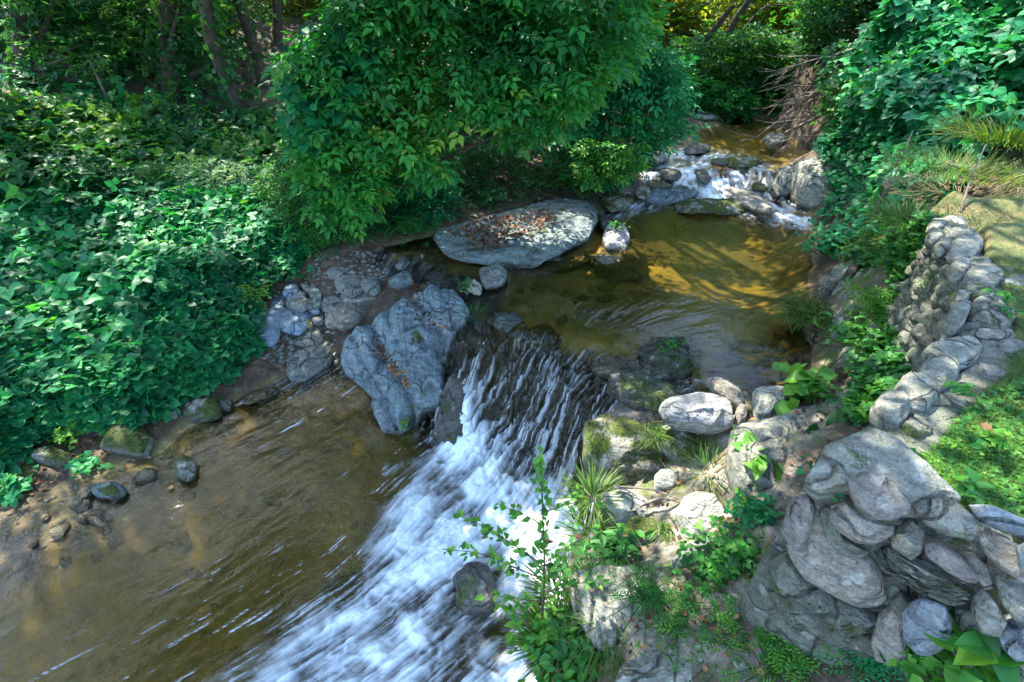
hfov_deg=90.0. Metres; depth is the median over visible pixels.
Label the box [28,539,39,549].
stone
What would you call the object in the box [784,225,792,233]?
stone
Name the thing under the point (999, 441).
weed
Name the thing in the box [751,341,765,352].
stone
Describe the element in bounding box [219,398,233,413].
stone
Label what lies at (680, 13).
leafy tree
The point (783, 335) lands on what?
stone
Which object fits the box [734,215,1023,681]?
stone wall
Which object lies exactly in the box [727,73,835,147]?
dead branch
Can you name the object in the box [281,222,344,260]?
weed
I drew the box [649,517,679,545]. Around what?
grass tuft
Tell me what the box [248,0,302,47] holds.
ivy tree
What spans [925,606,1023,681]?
weed
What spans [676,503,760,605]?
weed
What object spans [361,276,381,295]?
stone
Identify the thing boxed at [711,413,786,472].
dead twigs
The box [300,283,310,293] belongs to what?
stone
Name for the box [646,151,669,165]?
rock
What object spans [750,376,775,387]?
stone
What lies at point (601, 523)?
grass tuft
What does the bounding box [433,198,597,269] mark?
slab
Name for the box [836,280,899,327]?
weed
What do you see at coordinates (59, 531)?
stone
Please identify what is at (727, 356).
stone
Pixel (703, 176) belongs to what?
rock
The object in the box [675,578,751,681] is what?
weed
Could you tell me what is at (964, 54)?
climbing vine
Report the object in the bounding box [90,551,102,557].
stone
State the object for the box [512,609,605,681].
weed
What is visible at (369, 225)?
weed
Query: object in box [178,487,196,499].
stone
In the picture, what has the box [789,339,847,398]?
grass tuft
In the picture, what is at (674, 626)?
weed
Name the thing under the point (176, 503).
stone
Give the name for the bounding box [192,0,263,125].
tall tree
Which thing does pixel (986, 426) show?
fallen leaf
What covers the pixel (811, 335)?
stone
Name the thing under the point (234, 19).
ivy tree
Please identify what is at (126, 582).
ground
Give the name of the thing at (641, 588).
weed
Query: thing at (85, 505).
stone
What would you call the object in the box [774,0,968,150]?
earth bank
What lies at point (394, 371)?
leaf litter
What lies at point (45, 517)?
stone
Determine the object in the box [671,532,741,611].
weed
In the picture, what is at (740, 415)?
stone
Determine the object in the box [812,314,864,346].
weed
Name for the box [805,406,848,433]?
weed
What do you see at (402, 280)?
stone
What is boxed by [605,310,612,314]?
stone
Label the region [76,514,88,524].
stone
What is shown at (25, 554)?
stone
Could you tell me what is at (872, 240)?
grass tuft
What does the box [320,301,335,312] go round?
stone
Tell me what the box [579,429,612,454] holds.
grass tuft
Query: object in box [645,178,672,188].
rock
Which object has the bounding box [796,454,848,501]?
weed
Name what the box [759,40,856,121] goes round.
dead branch
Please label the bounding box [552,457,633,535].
grass tuft
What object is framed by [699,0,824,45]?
leafy tree
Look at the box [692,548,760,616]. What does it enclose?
grass tuft
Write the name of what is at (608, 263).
rock
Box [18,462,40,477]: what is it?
stone
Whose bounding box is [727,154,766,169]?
rock
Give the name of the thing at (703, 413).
boulder
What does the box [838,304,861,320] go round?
stone
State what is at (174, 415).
stone
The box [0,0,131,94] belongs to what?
ivy tree
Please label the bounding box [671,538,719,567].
rock
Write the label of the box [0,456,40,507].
weed
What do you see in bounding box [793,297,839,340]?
grass tuft
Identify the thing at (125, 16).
ivy tree
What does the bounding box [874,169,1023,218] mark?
grass tuft
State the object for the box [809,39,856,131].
climbing vine
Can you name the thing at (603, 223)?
rock
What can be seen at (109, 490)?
stone
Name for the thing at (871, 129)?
climbing vine
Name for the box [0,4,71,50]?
ivy tree
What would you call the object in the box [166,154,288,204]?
bush
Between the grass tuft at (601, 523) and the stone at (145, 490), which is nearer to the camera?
the grass tuft at (601, 523)
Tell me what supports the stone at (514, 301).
on the ground at (126, 582)
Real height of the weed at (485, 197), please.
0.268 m
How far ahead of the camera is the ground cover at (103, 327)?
5.20 m
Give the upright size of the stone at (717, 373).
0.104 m
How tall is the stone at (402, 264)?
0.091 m
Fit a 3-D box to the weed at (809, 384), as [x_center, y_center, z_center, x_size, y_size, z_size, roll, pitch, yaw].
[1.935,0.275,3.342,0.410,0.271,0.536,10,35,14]
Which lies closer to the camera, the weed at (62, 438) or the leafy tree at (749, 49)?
the weed at (62, 438)
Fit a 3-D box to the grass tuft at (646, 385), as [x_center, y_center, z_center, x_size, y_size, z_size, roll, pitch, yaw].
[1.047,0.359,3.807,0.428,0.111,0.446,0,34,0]
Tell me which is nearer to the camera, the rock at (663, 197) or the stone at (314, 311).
the stone at (314, 311)
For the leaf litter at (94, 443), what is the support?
on the ground at (126, 582)
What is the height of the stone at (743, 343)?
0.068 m
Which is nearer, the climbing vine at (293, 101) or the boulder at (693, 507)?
the boulder at (693, 507)
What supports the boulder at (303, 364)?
on the ground at (126, 582)
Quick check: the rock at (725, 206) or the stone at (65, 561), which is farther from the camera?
the rock at (725, 206)
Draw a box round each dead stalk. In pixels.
[872,131,912,220]
[959,144,986,210]
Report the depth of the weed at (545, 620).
2.53 m
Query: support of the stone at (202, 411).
on the ground at (126, 582)
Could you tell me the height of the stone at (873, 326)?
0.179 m
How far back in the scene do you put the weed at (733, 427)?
3.07 m
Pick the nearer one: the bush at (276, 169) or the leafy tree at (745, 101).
the bush at (276, 169)
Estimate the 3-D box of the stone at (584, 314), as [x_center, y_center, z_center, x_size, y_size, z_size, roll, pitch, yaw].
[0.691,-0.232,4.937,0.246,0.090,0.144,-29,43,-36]
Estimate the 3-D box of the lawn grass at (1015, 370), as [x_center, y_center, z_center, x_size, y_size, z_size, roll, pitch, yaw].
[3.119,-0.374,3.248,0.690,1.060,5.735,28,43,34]
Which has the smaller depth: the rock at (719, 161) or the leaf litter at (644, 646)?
the leaf litter at (644, 646)
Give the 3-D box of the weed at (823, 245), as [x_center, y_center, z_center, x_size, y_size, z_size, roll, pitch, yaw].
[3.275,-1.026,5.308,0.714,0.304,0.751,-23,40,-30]
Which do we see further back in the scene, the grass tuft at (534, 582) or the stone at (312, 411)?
the stone at (312, 411)
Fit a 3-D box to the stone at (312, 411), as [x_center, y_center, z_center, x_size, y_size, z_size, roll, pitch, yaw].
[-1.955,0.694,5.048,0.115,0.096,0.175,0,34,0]
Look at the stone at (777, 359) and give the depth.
4.31 m
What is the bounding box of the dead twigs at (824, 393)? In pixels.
[813,370,836,409]
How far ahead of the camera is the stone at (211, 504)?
4.10 m
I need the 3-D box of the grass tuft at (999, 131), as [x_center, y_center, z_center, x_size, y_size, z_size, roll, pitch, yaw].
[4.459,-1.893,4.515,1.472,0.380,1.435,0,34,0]
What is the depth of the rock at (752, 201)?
6.81 m
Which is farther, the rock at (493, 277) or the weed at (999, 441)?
the rock at (493, 277)
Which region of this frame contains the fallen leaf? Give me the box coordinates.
[980,422,993,432]
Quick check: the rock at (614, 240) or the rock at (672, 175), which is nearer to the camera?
the rock at (614, 240)
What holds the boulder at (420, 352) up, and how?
on the ground at (126, 582)
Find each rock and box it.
[432,368,478,444]
[453,561,495,616]
[467,279,481,294]
[479,263,506,291]
[492,310,525,337]
[522,324,561,361]
[535,254,594,276]
[543,256,564,263]
[591,254,622,271]
[591,356,630,379]
[599,217,609,229]
[600,192,628,212]
[600,241,645,282]
[602,222,629,252]
[607,178,642,195]
[607,368,680,413]
[636,185,649,199]
[637,335,701,380]
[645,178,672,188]
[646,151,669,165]
[646,184,698,207]
[648,425,706,462]
[660,168,681,182]
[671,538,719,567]
[674,198,749,215]
[684,142,710,155]
[690,112,719,120]
[694,168,711,183]
[710,157,728,165]
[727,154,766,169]
[728,187,777,214]
[741,174,773,193]
[762,132,786,147]
[771,164,794,200]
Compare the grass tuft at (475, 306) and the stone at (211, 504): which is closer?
the stone at (211, 504)
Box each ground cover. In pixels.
[0,62,338,475]
[826,210,948,427]
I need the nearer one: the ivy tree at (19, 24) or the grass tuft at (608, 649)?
the grass tuft at (608, 649)
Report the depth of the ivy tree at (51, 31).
9.21 m
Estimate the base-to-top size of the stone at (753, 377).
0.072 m
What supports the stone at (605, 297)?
on the ground at (126, 582)
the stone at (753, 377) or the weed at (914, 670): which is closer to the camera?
the weed at (914, 670)
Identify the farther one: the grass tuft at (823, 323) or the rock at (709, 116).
the rock at (709, 116)
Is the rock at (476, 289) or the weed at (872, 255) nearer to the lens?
the weed at (872, 255)
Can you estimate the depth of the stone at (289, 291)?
5.58 m
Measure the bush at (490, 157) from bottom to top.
1.138 m
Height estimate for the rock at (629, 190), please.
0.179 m
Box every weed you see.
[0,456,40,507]
[40,425,86,450]
[64,450,114,480]
[210,335,256,359]
[233,279,269,310]
[259,252,317,283]
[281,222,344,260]
[308,207,399,244]
[353,210,456,246]
[399,417,409,429]
[445,179,543,216]
[457,275,474,292]
[474,594,578,681]
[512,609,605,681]
[534,545,597,619]
[574,502,658,565]
[582,533,682,657]
[607,220,629,229]
[621,563,706,677]
[651,334,714,368]
[653,581,820,681]
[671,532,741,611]
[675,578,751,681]
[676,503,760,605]
[722,484,750,518]
[723,483,784,537]
[729,424,739,437]
[730,429,782,482]
[772,362,837,414]
[785,623,907,681]
[789,225,849,258]
[793,393,839,407]
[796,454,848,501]
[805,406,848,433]
[807,217,896,262]
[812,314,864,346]
[819,311,898,370]
[819,380,852,402]
[834,246,893,272]
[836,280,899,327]
[844,272,875,292]
[850,348,890,365]
[879,645,945,681]
[880,219,916,239]
[910,448,923,458]
[911,263,935,289]
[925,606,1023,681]
[941,379,975,396]
[954,467,996,503]
[967,428,1007,449]
[979,288,1016,304]
[992,305,1023,319]
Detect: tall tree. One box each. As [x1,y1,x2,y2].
[0,80,21,134]
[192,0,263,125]
[225,0,276,88]
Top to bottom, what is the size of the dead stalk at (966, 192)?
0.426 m
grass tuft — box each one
[405,404,424,414]
[455,297,488,324]
[487,565,597,681]
[512,542,596,642]
[537,541,665,681]
[550,484,634,561]
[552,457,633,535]
[570,319,595,333]
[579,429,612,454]
[627,371,679,405]
[635,421,680,452]
[649,350,696,376]
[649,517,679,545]
[673,439,731,496]
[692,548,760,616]
[765,280,839,338]
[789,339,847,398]
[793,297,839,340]
[838,226,896,258]
[851,196,933,238]
[871,140,1023,191]
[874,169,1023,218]
[913,100,1023,155]
[934,153,1023,192]
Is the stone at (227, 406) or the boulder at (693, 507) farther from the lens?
the stone at (227, 406)
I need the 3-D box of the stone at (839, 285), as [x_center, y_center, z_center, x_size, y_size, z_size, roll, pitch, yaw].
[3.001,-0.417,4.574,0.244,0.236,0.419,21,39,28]
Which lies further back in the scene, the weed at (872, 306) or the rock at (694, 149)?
the rock at (694, 149)
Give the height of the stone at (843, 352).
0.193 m
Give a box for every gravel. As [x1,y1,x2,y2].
[0,416,239,578]
[259,247,387,363]
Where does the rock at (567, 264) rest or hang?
on the ground at (126, 582)
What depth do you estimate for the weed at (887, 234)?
4.55 m
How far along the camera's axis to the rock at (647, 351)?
4.09 m
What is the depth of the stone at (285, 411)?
4.97 m
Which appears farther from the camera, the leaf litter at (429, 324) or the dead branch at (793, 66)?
the dead branch at (793, 66)
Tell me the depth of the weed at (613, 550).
2.87 m
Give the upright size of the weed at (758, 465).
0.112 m
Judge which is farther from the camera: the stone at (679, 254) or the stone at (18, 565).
the stone at (679, 254)
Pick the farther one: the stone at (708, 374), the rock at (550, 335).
the rock at (550, 335)
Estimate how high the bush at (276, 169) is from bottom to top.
1.140 m
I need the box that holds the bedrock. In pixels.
[724,413,811,501]
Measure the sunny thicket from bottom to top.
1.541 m
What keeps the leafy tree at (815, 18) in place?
on the ground at (126, 582)
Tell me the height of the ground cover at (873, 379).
0.969 m
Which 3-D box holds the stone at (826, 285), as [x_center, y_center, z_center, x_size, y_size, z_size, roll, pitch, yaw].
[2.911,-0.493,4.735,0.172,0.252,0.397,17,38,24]
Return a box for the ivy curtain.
[0,0,230,93]
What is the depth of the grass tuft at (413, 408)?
4.42 m
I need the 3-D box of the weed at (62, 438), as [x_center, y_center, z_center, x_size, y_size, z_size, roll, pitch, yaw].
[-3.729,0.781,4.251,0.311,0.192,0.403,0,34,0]
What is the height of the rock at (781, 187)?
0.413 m
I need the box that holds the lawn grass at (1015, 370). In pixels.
[921,173,1023,681]
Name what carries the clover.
on the ground at (126, 582)
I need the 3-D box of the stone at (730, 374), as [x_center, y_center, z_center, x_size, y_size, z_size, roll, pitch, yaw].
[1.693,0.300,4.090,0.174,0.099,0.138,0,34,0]
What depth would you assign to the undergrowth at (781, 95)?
10.46 m
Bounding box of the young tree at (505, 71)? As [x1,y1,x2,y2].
[260,0,675,242]
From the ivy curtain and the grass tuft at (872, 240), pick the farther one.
the ivy curtain
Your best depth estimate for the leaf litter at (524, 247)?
5.61 m
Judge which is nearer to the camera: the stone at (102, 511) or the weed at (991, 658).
the weed at (991, 658)
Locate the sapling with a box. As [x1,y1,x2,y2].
[443,444,610,653]
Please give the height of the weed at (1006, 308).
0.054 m
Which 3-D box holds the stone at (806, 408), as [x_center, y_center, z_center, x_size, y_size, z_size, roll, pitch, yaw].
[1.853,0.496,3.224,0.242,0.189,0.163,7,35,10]
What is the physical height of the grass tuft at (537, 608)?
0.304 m
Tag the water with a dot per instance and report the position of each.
(334, 565)
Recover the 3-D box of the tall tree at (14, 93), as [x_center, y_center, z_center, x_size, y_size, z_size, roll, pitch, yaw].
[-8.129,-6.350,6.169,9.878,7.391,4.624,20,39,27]
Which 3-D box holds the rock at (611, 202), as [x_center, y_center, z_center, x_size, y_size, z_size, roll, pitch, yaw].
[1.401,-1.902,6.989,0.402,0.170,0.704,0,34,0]
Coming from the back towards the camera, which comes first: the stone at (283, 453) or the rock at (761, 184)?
the rock at (761, 184)
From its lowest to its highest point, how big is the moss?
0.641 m
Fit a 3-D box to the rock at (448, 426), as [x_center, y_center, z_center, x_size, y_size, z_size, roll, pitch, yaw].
[-0.477,0.581,4.492,0.349,0.559,0.595,6,34,9]
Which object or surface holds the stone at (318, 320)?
on the ground at (126, 582)
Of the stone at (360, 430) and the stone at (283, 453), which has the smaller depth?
the stone at (283, 453)
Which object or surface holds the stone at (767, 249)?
on the ground at (126, 582)
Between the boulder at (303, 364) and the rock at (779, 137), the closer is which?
the boulder at (303, 364)
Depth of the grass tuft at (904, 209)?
4.21 m
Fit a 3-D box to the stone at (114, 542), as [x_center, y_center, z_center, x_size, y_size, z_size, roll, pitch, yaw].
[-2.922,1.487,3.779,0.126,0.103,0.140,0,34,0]
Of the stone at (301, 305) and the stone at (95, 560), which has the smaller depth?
the stone at (95, 560)
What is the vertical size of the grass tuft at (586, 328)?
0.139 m
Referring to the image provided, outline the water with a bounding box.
[8,117,811,681]
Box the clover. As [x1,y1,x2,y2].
[932,378,1023,517]
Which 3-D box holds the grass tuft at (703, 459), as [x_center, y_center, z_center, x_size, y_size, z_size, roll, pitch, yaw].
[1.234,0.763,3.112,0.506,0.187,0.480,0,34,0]
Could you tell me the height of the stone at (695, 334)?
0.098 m
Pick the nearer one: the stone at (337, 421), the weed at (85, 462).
the weed at (85, 462)
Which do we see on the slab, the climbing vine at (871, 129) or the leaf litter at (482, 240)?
the leaf litter at (482, 240)
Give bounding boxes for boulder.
[285,338,334,381]
[340,284,470,438]
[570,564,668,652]
[582,415,663,485]
[599,489,648,528]
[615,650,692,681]
[659,392,733,434]
[675,491,727,536]
[751,386,788,418]
[790,154,835,209]
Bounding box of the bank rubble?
[581,273,869,676]
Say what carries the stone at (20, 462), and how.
on the ground at (126, 582)
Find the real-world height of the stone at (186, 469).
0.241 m
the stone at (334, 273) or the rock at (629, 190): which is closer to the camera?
the stone at (334, 273)
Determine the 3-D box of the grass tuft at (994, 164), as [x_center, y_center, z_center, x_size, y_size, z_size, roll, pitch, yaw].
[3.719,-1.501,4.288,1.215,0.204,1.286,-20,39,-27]
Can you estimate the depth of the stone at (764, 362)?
4.29 m
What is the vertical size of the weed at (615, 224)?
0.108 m
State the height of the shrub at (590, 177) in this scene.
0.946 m
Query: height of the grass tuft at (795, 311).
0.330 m
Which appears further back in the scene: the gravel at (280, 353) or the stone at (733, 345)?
the gravel at (280, 353)
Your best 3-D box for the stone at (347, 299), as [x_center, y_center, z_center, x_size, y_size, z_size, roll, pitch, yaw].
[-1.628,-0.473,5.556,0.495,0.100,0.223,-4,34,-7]
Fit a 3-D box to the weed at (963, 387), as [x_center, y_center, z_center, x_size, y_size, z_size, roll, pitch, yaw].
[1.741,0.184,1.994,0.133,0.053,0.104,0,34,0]
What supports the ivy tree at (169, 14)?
on the ground at (126, 582)
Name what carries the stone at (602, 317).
on the ground at (126, 582)
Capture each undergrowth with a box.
[0,83,293,202]
[674,47,804,115]
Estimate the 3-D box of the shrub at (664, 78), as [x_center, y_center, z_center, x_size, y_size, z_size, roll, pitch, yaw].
[1.540,-2.993,6.796,2.409,2.068,1.898,0,34,0]
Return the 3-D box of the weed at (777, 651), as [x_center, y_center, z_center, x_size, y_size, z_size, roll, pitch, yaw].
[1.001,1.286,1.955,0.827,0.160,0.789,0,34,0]
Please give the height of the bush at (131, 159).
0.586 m
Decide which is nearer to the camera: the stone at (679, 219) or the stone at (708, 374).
the stone at (708, 374)
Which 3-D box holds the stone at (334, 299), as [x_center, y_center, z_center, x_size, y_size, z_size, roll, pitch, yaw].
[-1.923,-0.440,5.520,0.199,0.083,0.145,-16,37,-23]
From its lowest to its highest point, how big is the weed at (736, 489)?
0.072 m
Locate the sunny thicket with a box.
[256,0,324,23]
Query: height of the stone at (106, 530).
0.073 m
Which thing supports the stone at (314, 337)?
on the boulder at (303, 364)
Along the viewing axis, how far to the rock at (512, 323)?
4.53 m
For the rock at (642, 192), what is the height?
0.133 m
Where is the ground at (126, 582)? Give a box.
[0,0,1023,681]
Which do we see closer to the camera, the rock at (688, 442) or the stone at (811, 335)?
the rock at (688, 442)
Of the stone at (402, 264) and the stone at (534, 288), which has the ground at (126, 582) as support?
the stone at (534, 288)
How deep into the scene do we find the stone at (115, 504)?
3.91 m
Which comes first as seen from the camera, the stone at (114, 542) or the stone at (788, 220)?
the stone at (114, 542)
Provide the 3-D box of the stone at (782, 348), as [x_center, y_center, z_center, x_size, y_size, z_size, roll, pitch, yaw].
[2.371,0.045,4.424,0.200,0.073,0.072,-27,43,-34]
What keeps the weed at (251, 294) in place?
on the ground at (126, 582)
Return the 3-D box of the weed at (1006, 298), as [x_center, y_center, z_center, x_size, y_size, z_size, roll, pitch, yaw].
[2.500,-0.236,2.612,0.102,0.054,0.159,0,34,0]
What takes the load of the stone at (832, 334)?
on the ground at (126, 582)
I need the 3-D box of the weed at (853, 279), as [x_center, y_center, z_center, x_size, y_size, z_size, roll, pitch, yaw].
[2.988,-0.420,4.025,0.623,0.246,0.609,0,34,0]
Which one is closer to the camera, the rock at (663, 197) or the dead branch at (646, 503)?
the dead branch at (646, 503)
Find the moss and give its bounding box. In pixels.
[922,422,976,502]
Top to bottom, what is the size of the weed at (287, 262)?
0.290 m
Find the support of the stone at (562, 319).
on the ground at (126, 582)
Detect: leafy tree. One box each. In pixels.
[646,0,804,124]
[647,0,720,52]
[667,0,808,109]
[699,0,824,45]
[785,0,881,65]
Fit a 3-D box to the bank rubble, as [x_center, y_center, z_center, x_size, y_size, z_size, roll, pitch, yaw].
[1.531,0.522,3.743,1.646,1.305,4.082,24,41,31]
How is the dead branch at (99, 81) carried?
on the ground at (126, 582)
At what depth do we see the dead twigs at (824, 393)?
3.23 m
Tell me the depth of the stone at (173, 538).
3.84 m
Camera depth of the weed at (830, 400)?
3.20 m
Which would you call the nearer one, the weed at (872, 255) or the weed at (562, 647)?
the weed at (562, 647)
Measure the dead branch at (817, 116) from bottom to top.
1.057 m
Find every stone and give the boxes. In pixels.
[5,447,25,464]
[9,557,28,574]
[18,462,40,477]
[18,550,31,560]
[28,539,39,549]
[30,446,72,466]
[40,513,50,522]
[50,522,70,539]
[59,554,71,568]
[68,493,83,508]
[69,498,92,513]
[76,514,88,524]
[77,485,92,498]
[86,515,107,528]
[88,508,107,517]
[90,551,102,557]
[91,481,127,500]
[92,558,100,563]
[99,424,154,458]
[100,525,111,535]
[106,534,123,550]
[108,496,127,509]
[130,467,159,486]
[136,483,153,496]
[163,531,185,544]
[167,528,189,546]
[168,497,184,509]
[170,409,177,419]
[172,454,198,486]
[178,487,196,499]
[181,397,224,423]
[206,500,217,508]
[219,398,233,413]
[240,387,279,405]
[258,294,285,346]
[275,405,295,420]
[276,448,292,458]
[278,407,300,423]
[281,308,310,335]
[282,283,300,300]
[285,297,312,312]
[289,335,304,346]
[292,290,305,297]
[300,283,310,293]
[301,326,322,346]
[306,318,313,330]
[306,404,319,418]
[309,285,321,309]
[309,309,320,314]
[311,315,324,325]
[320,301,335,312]
[323,295,341,303]
[325,301,365,330]
[327,267,347,280]
[331,417,343,425]
[334,274,362,297]
[340,294,375,302]
[355,425,369,435]
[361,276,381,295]
[369,419,379,428]
[388,271,412,289]
[396,259,409,269]
[509,297,519,307]
[516,287,523,293]
[530,281,547,292]
[555,314,568,323]
[561,290,570,297]
[572,297,579,303]
[576,308,592,319]
[578,293,588,302]
[597,283,612,291]
[597,293,612,302]
[598,315,607,320]
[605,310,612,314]
[623,515,658,546]
[636,460,664,473]
[645,243,663,255]
[654,469,678,491]
[671,248,689,260]
[676,217,684,222]
[688,330,701,338]
[704,377,744,407]
[705,371,714,377]
[710,369,729,380]
[720,371,733,380]
[721,352,743,365]
[728,340,739,350]
[733,403,747,425]
[739,339,746,346]
[750,374,761,380]
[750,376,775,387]
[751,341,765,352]
[752,355,777,370]
[763,246,772,254]
[771,338,795,351]
[772,330,793,341]
[772,357,782,362]
[779,346,786,351]
[779,372,788,380]
[784,216,800,225]
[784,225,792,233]
[787,350,811,366]
[790,405,817,413]
[803,324,820,346]
[815,274,837,300]
[830,261,859,281]
[830,313,859,338]
[830,366,851,383]
[831,279,848,296]
[837,346,858,368]
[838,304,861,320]
[864,323,882,343]
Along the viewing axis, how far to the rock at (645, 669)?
2.10 m
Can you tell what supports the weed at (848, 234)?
on the ground at (126, 582)
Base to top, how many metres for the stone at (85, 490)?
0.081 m
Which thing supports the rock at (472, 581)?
in the water
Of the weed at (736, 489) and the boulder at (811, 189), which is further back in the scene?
the boulder at (811, 189)
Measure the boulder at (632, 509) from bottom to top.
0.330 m
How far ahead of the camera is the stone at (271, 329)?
5.28 m
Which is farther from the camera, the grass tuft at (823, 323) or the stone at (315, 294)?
the stone at (315, 294)
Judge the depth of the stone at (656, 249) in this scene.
6.35 m
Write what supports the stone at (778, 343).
on the ground at (126, 582)
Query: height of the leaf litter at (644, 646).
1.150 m
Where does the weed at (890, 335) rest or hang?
on the ground at (126, 582)
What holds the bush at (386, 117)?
on the ground at (126, 582)
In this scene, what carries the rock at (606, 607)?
on the ground at (126, 582)
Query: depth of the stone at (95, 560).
3.65 m
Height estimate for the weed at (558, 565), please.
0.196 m
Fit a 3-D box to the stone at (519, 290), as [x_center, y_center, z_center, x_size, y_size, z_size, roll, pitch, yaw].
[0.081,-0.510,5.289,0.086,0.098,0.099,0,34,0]
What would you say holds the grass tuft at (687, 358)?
on the rock at (647, 351)
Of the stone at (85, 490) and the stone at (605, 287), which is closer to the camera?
the stone at (85, 490)
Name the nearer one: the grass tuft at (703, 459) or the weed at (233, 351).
the grass tuft at (703, 459)
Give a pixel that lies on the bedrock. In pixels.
(770, 433)
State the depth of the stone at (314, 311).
5.43 m
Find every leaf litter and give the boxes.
[3,222,441,508]
[373,325,411,387]
[409,282,443,327]
[448,207,556,252]
[457,205,570,255]
[591,287,881,676]
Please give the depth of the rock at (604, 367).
4.15 m
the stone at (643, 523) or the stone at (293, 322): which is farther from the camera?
the stone at (293, 322)
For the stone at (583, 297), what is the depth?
5.24 m
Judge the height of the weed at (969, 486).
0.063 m
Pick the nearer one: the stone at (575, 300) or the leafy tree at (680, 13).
the stone at (575, 300)
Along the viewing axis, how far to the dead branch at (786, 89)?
8.31 m
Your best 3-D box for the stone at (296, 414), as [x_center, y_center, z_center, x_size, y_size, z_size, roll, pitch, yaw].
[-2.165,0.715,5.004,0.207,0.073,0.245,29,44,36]
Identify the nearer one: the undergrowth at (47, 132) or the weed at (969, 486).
the weed at (969, 486)
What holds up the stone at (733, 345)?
on the ground at (126, 582)
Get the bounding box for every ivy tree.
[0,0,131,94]
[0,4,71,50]
[32,0,158,80]
[79,2,193,46]
[115,0,260,103]
[219,0,269,57]
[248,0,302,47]
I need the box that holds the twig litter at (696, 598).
[612,354,836,669]
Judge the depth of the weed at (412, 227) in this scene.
5.94 m
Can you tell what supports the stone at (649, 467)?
on the ground at (126, 582)
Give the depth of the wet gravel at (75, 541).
3.82 m
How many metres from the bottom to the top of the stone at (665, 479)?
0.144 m
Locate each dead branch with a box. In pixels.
[89,60,110,103]
[613,485,680,511]
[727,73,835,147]
[732,128,823,159]
[758,72,825,148]
[758,105,836,152]
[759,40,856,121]
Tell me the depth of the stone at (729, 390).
3.52 m
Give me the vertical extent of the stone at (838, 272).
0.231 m
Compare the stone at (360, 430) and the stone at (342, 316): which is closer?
the stone at (360, 430)
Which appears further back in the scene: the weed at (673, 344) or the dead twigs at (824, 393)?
the weed at (673, 344)
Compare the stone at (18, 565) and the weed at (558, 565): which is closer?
the weed at (558, 565)
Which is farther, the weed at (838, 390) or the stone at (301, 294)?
the stone at (301, 294)
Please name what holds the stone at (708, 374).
on the ground at (126, 582)
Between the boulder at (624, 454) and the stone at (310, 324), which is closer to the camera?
the boulder at (624, 454)
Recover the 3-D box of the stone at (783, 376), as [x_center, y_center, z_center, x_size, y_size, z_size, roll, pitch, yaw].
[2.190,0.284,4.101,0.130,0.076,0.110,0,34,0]
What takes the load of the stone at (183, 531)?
on the ground at (126, 582)
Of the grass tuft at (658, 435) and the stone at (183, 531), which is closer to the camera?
the grass tuft at (658, 435)
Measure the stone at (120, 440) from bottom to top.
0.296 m
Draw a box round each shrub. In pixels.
[540,32,710,193]
[566,130,652,193]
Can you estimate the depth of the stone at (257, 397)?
4.91 m
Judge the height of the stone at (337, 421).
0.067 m
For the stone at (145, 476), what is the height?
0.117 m
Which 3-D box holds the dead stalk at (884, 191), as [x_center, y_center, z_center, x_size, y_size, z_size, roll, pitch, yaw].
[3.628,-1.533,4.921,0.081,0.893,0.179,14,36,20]
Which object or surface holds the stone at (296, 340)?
on the ground at (126, 582)
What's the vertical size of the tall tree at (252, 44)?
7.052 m
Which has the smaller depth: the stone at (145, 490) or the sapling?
the sapling
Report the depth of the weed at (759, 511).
2.60 m
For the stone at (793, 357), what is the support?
on the ground at (126, 582)
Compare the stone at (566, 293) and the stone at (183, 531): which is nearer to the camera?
the stone at (183, 531)
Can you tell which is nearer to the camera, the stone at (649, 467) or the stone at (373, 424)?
the stone at (649, 467)
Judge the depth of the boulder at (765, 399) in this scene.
3.33 m
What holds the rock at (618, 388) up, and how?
on the ground at (126, 582)
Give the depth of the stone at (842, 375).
3.52 m
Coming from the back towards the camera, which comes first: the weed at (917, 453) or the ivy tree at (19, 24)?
the ivy tree at (19, 24)
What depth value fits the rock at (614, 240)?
5.92 m
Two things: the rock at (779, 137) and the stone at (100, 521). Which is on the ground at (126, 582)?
the stone at (100, 521)
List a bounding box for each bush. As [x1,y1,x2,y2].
[92,133,164,186]
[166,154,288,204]
[250,149,359,251]
[298,80,448,154]
[347,162,468,228]
[437,126,600,200]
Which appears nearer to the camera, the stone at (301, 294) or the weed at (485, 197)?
the stone at (301, 294)
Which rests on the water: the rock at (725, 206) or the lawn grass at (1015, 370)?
the rock at (725, 206)
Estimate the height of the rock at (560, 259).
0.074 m
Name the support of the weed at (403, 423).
on the boulder at (420, 352)
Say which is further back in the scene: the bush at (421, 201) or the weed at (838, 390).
the bush at (421, 201)
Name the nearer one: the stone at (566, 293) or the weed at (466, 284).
the weed at (466, 284)
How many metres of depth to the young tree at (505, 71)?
4.15 m
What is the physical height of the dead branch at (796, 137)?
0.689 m
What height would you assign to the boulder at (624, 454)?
0.482 m
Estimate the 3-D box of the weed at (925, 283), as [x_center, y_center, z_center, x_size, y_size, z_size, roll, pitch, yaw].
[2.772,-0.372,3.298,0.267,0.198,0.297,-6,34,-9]
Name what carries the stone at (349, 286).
on the ground at (126, 582)
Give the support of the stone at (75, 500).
on the ground at (126, 582)
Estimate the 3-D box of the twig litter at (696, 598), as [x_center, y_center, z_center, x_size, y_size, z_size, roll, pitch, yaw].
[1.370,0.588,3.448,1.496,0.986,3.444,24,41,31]
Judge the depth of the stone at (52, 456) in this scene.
4.08 m
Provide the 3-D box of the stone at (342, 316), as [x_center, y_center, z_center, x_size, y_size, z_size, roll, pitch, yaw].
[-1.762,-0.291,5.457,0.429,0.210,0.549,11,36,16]
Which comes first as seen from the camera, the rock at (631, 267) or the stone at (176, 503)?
the stone at (176, 503)
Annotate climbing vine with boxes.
[265,17,390,169]
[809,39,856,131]
[811,91,991,251]
[830,0,1023,140]

